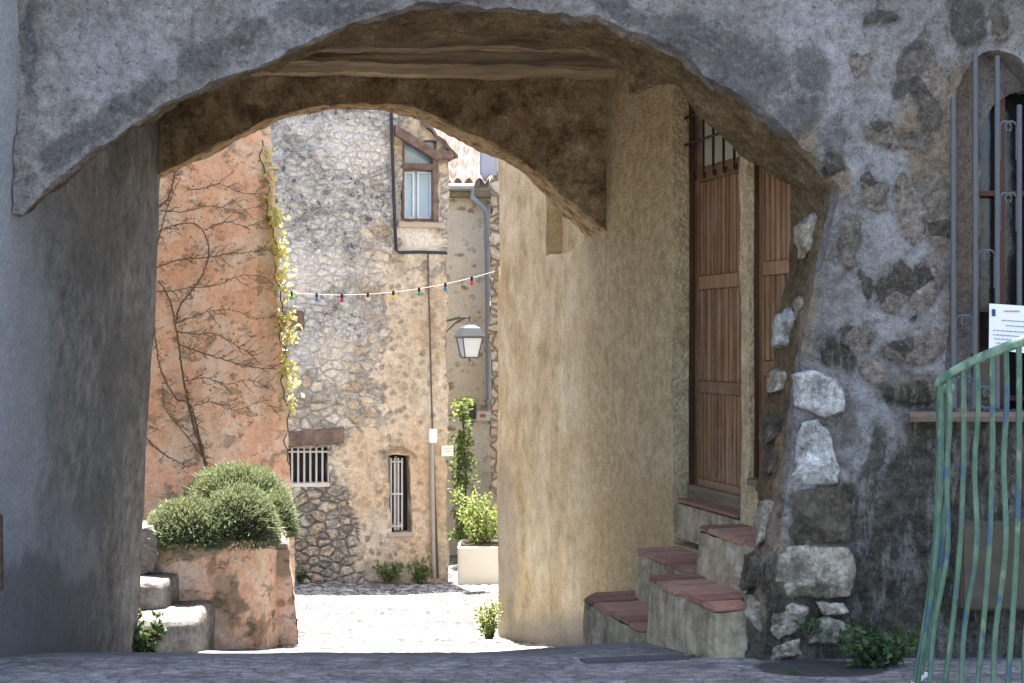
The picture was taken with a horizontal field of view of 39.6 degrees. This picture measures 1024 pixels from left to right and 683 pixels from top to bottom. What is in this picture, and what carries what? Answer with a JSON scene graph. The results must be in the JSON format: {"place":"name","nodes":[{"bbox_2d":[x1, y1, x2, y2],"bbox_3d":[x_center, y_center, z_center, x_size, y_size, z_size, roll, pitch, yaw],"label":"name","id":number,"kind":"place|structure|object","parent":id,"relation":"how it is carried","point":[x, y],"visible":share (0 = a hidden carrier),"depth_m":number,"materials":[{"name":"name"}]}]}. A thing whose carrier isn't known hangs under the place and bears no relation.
{"place":"outdoors","nodes":[
{"label":"outdoors","id":0,"kind":"place"},
{"bbox_2d":[0,555,1020,682],"bbox_3d":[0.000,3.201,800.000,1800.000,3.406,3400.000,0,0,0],"label":"ground","id":1,"kind":"structure","parent":0,"point":[425,632],"depth_m":6.90,"materials":[{"name":"grey stone"}]},
{"bbox_2d":[0,0,159,656],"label":"plastered building","id":2,"kind":"structure","parent":1,"relation":"on","point":[78,268],"depth_m":8.23,"materials":[{"name":"grey paint"}]},
{"bbox_2d":[132,608,167,651],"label":"weed","id":3,"kind":"object","parent":1,"relation":"on","point":[147,642],"visible":0.89,"depth_m":10.23,"materials":[{"name":"green plant"}]},
{"bbox_2d":[137,572,214,652],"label":"stone steps","id":4,"kind":"structure","parent":1,"relation":"on","point":[190,627],"depth_m":10.76,"materials":[{"name":"grey stone"}]},
{"bbox_2d":[141,521,160,574],"bbox_3d":[-2.897,1.640,11.281,0.263,0.411,0.361,0,0,0],"label":"boundary stone","id":5,"kind":"object","parent":4,"relation":"on","point":[149,559],"visible":0.49,"depth_m":11.12,"materials":[{"name":"grey stone"}]},
{"bbox_2d":[143,125,295,612],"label":"pink house","id":6,"kind":"structure","parent":1,"relation":"on","point":[233,434],"depth_m":12.86,"materials":[{"name":"paint"}]},
{"bbox_2d":[147,152,282,473],"bbox_3d":[-2.667,-0.264,12.753,1.450,2.942,0.097,0,0,-41],"label":"creeper","id":7,"kind":"object","parent":6,"relation":"attached to","point":[201,446],"visible":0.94,"depth_m":12.67,"materials":[{"name":"brown plant"}]},
{"bbox_2d":[259,140,304,464],"bbox_3d":[-2.139,-0.352,13.245,0.493,3.014,0.233,0,0,-35],"label":"ivy","id":8,"kind":"object","parent":6,"relation":"attached to","point":[282,251],"visible":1,"depth_m":13.22,"materials":[{"name":"yellow plant"}]},
{"bbox_2d":[289,271,494,301],"bbox_3d":[-1.137,-0.500,13.072,1.982,0.280,0.036,0,0,8],"label":"light garland","id":9,"kind":"object","parent":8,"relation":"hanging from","point":[392,292],"visible":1,"depth_m":13.06},
{"bbox_2d":[151,532,297,649],"bbox_3d":[-2.508,2.098,11.968,1.437,1.156,1.681,0,0,0],"label":"raised bed","id":10,"kind":"object","parent":1,"relation":"on","point":[251,595],"visible":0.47,"depth_m":11.38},
{"bbox_2d":[143,491,229,553],"bbox_3d":[-2.592,1.421,11.336,0.826,0.499,0.659,0,0,0],"label":"lavender bush","id":11,"kind":"object","parent":10,"relation":"on","point":[181,520],"visible":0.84,"depth_m":11.16,"materials":[{"name":"green plant"}]},
{"bbox_2d":[176,456,297,513],"bbox_3d":[-2.331,1.289,12.014,1.105,0.671,0.615,0,0,0],"label":"lavender bush","id":12,"kind":"object","parent":10,"relation":"in","point":[207,481],"visible":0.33,"depth_m":11.93,"materials":[{"name":"green plant"}]},
{"bbox_2d":[199,479,288,552],"bbox_3d":[-2.178,1.376,11.404,0.775,0.571,0.654,0,0,0],"label":"lavender bush","id":13,"kind":"object","parent":10,"relation":"on","point":[245,512],"visible":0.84,"depth_m":11.24,"materials":[{"name":"green plant"}]},
{"bbox_2d":[267,485,303,539],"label":"lavender bush","id":14,"kind":"object","parent":10,"relation":"in","point":[283,503],"visible":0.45,"depth_m":11.78,"materials":[{"name":"green plant"}]},
{"bbox_2d":[295,569,310,582],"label":"weed","id":15,"kind":"object","parent":1,"relation":"on","point":[301,577],"visible":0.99,"depth_m":17.40,"materials":[{"name":"green plant"}]},
{"bbox_2d":[271,109,457,583],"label":"stone house","id":16,"kind":"structure","parent":1,"relation":"on","point":[359,424],"depth_m":17.75,"materials":[{"name":"stone"}]},
{"bbox_2d":[281,311,303,383],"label":"climbing vine","id":17,"kind":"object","parent":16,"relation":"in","point":[300,314],"depth_m":17.51,"materials":[{"name":"green plant"}]},
{"bbox_2d":[288,427,343,487],"bbox_3d":[-2.486,1.433,17.671,0.825,0.755,0.308,0,0,-14],"label":"window","id":18,"kind":"structure","parent":16,"relation":"in","point":[307,466],"depth_m":17.60,"materials":[{"name":"grey metal"}]},
{"bbox_2d":[383,448,416,537],"bbox_3d":[-1.432,1.892,17.966,0.452,1.125,0.305,0,0,-14],"label":"window","id":19,"kind":"structure","parent":16,"relation":"in","point":[398,497],"depth_m":17.91,"materials":[{"name":"grey metal"}]},
{"bbox_2d":[390,112,446,254],"bbox_3d":[-1.176,-2.056,17.857,0.734,1.926,0.042,0,0,-14],"label":"drain cable","id":20,"kind":"object","parent":16,"relation":"attached to","point":[394,202],"visible":0.93,"depth_m":17.77,"materials":[{"name":"black metal"}]},
{"bbox_2d":[397,141,441,227],"bbox_3d":[-1.179,-1.996,17.957,0.556,1.134,0.195,0,0,-14],"label":"window","id":21,"kind":"structure","parent":16,"relation":"in","point":[420,174],"depth_m":18.00,"materials":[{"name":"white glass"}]},
{"bbox_2d":[430,443,435,577],"bbox_3d":[-0.995,2.128,17.902,0.073,1.701,0.052,0,0,-22],"label":"conduit","id":22,"kind":"object","parent":16,"relation":"attached to","point":[432,493],"visible":1,"depth_m":17.88,"materials":[{"name":"metal"}]},
{"bbox_2d":[427,254,438,577],"bbox_3d":[-0.994,0.940,17.908,0.153,4.083,0.027,0,0,-14],"label":"wall cable","id":23,"kind":"object","parent":16,"relation":"attached to","point":[436,541],"depth_m":17.89,"materials":[{"name":"brown metal"}]},
{"bbox_2d":[429,429,436,442],"bbox_3d":[-0.996,1.187,17.907,0.096,0.177,0.090,0,0,-14],"label":"junction box","id":24,"kind":"object","parent":16,"relation":"attached to","point":[432,435],"visible":1,"depth_m":17.87,"materials":[{"name":"white plastic"}]},
{"bbox_2d":[441,445,452,455],"bbox_3d":[-0.820,1.383,17.986,0.155,0.133,0.043,0,0,-14],"label":"wall plaque","id":25,"kind":"object","parent":16,"relation":"attached to","point":[447,450],"depth_m":17.97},
{"bbox_2d":[447,316,484,361],"bbox_3d":[-0.615,-0.030,17.614,0.304,0.561,0.867,0,0,-20],"label":"street lantern","id":26,"kind":"object","parent":16,"relation":"attached to","point":[469,336],"visible":1,"depth_m":17.27,"materials":[{"name":"black metal"}]},
{"bbox_2d":[447,394,485,541],"bbox_3d":[-0.652,1.770,19.594,0.622,2.101,0.474,0,0,0],"label":"climbing plant","id":27,"kind":"object","parent":16,"relation":"attached to","point":[462,442],"visible":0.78,"depth_m":19.54,"materials":[{"name":"green plant"}]},
{"bbox_2d":[372,558,404,583],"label":"weed","id":28,"kind":"object","parent":1,"relation":"on","point":[395,571],"visible":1,"depth_m":17.67,"materials":[{"name":"green plant"}]},
{"bbox_2d":[402,554,432,583],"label":"weed","id":29,"kind":"object","parent":1,"relation":"on","point":[423,571],"visible":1,"depth_m":17.74,"materials":[{"name":"green plant"}]},
{"bbox_2d":[434,128,497,554],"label":"tiled house","id":30,"kind":"structure","parent":1,"relation":"on","point":[472,171],"depth_m":21.00,"materials":[{"name":"stone"}]},
{"bbox_2d":[466,398,477,418],"bbox_3d":[-0.591,0.989,20.960,0.177,0.310,0.080,0,0,0],"label":"window","id":31,"kind":"structure","parent":30,"relation":"in","point":[473,412],"depth_m":20.97,"materials":[{"name":"black glass"}]},
{"bbox_2d":[477,411,489,419],"bbox_3d":[-0.406,1.093,20.888,0.222,0.133,0.044,0,0,0],"label":"wall plaque","id":32,"kind":"object","parent":30,"relation":"attached to","point":[482,415],"depth_m":20.87,"materials":[{"name":"white plastic"}]},
{"bbox_2d":[458,540,497,583],"bbox_3d":[-0.397,2.928,18.025,0.594,0.765,0.550,0,0,0],"label":"planter box","id":33,"kind":"object","parent":1,"relation":"on","point":[477,563],"visible":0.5,"depth_m":17.75,"materials":[{"name":"concrete"}]},
{"bbox_2d":[449,483,497,543],"bbox_3d":[-0.355,2.216,17.973,0.922,0.871,0.775,0,0,0],"label":"shrub","id":34,"kind":"object","parent":33,"relation":"in","point":[479,530],"visible":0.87,"depth_m":17.93,"materials":[{"name":"green plant"}]},
{"bbox_2d":[470,595,503,638],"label":"weed","id":35,"kind":"object","parent":1,"relation":"on","point":[488,627],"visible":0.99,"depth_m":12.56,"materials":[{"name":"green plant"}]},
{"bbox_2d":[488,175,499,539],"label":"stub wall","id":36,"kind":"structure","parent":1,"relation":"on","point":[494,237],"depth_m":20.00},
{"bbox_2d":[13,0,1023,660],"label":"arch building","id":37,"kind":"structure","parent":1,"relation":"on","point":[827,110],"depth_m":7.01,"materials":[{"name":"grey stone"}]},
{"bbox_2d":[794,617,822,638],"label":"weed","id":38,"kind":"object","parent":37,"relation":"attached to","point":[810,632],"visible":1,"depth_m":6.82,"materials":[{"name":"green plant"}]},
{"bbox_2d":[950,51,1023,445],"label":"window","id":39,"kind":"structure","parent":37,"relation":"in","point":[998,252],"depth_m":7.21,"materials":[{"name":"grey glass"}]},
{"bbox_2d":[989,304,1023,352],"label":"notice","id":40,"kind":"object","parent":37,"relation":"attached to","point":[1006,323],"visible":0.77,"depth_m":6.93,"materials":[{"name":"white paper"}]},
{"bbox_2d":[579,655,689,663],"bbox_3d":[0.596,1.561,6.922,0.525,0.057,0.127,0,0,-13],"label":"drain grate","id":41,"kind":"object","parent":1,"relation":"on","point":[614,659],"visible":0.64,"depth_m":6.90,"materials":[{"name":"metal"}]},
{"bbox_2d":[582,498,755,657],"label":"tiled steps","id":42,"kind":"structure","parent":1,"relation":"on","point":[679,598],"depth_m":7.76,"materials":[{"name":"concrete"}]},
{"bbox_2d":[680,650,701,658],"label":"grass tuft","id":43,"kind":"object","parent":1,"relation":"on","point":[693,655],"visible":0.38,"depth_m":6.98,"materials":[{"name":"green plant"}]},
{"bbox_2d":[497,4,947,644],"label":"ochre building","id":44,"kind":"structure","parent":1,"relation":"on","point":[637,354],"depth_m":9.75,"materials":[{"name":"beige paint"}]},
{"bbox_2d":[684,104,741,510],"bbox_3d":[1.286,-0.300,8.594,0.130,2.580,0.988,0,0,-16],"label":"door","id":45,"kind":"structure","parent":44,"relation":"in","point":[715,317],"depth_m":8.72,"materials":[{"name":"brown wood"}]},
{"bbox_2d":[747,164,791,486],"bbox_3d":[1.451,-0.420,7.710,0.140,2.440,0.593,0,0,-16],"label":"door","id":46,"kind":"structure","parent":44,"relation":"in","point":[772,213],"depth_m":7.87,"materials":[{"name":"brown wood"}]},
{"bbox_2d":[784,666,802,676],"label":"grass tuft","id":47,"kind":"object","parent":1,"relation":"on","point":[793,672],"visible":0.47,"depth_m":6.52,"materials":[{"name":"green plant"}]},
{"bbox_2d":[825,614,920,668],"bbox_3d":[1.713,1.434,6.716,0.467,0.300,0.409,0,0,0],"label":"weed","id":48,"kind":"object","parent":1,"relation":"on","point":[858,644],"visible":0.99,"depth_m":6.66,"materials":[{"name":"green plant"}]},
{"bbox_2d":[870,626,917,665],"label":"weed","id":49,"kind":"object","parent":1,"relation":"on","point":[894,661],"visible":0.55,"depth_m":6.70,"materials":[{"name":"green plant"}]},
{"bbox_2d":[911,335,1023,682],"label":"railing","id":50,"kind":"object","parent":1,"relation":"on","point":[942,528],"visible":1,"depth_m":5.85,"materials":[{"name":"green metal"}]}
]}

